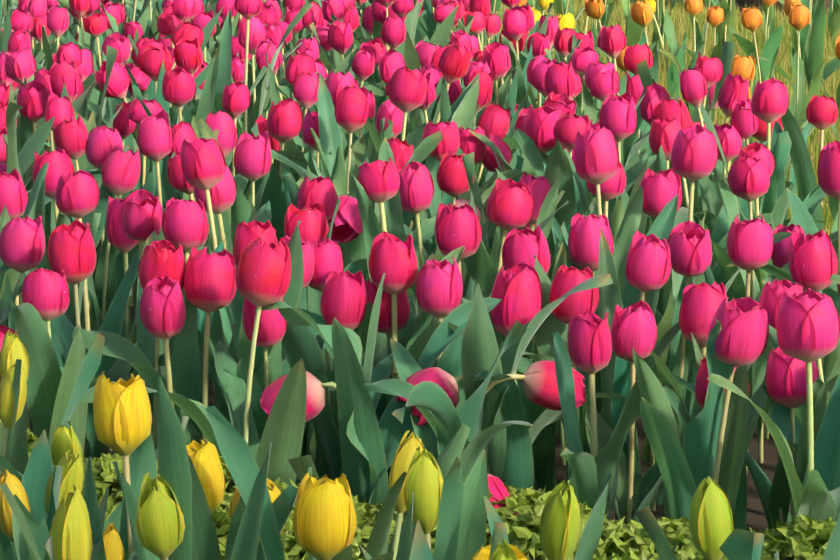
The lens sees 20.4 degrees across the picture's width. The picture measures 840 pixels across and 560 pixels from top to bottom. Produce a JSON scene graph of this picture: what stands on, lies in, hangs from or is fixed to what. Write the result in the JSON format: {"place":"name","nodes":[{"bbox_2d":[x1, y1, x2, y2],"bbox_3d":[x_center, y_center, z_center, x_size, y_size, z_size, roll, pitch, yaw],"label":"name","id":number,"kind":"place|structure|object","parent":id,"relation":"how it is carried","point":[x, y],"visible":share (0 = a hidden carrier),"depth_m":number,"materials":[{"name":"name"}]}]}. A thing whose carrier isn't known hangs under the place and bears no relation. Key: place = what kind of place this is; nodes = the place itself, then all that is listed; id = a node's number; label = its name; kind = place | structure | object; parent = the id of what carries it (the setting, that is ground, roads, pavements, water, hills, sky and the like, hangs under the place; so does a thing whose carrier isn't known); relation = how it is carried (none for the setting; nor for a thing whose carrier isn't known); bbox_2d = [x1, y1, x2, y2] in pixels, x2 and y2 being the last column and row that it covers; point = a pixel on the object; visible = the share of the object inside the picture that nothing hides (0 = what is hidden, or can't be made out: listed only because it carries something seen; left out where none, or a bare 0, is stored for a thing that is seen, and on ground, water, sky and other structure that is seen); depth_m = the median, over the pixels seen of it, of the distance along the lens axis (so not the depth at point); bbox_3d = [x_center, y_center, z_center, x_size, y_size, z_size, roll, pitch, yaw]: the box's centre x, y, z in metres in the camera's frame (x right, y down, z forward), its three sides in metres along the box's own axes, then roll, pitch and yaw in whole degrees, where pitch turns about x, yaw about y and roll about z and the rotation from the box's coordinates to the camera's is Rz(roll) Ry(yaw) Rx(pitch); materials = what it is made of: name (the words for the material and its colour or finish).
{"place":"outdoors","nodes":[
{"label":"outdoors","id":0,"kind":"place"},
{"bbox_2d":[0,0,839,559],"bbox_3d":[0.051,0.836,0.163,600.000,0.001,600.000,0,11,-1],"label":"ground","id":1,"kind":"structure","parent":0,"point":[756,520],"depth_m":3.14,"materials":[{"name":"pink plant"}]},
{"bbox_2d":[0,419,835,559],"bbox_3d":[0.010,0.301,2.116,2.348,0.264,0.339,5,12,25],"label":"plants","id":2,"kind":"object","parent":1,"relation":"on","point":[522,526],"visible":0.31,"depth_m":2.03,"materials":[{"name":"green plant"}]},
{"bbox_2d":[485,0,839,274],"bbox_3d":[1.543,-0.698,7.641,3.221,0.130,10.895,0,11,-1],"label":"lawn grass","id":3,"kind":"structure","parent":1,"relation":"on","point":[680,17],"depth_m":8.08,"materials":[{"name":"green plant"}]},
{"bbox_2d":[735,0,830,19],"bbox_3d":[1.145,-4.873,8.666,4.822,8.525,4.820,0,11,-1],"label":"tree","id":4,"kind":"object","parent":1,"relation":"on","point":[757,3],"visible":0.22,"depth_m":9.56,"materials":[{"name":"green plant"}]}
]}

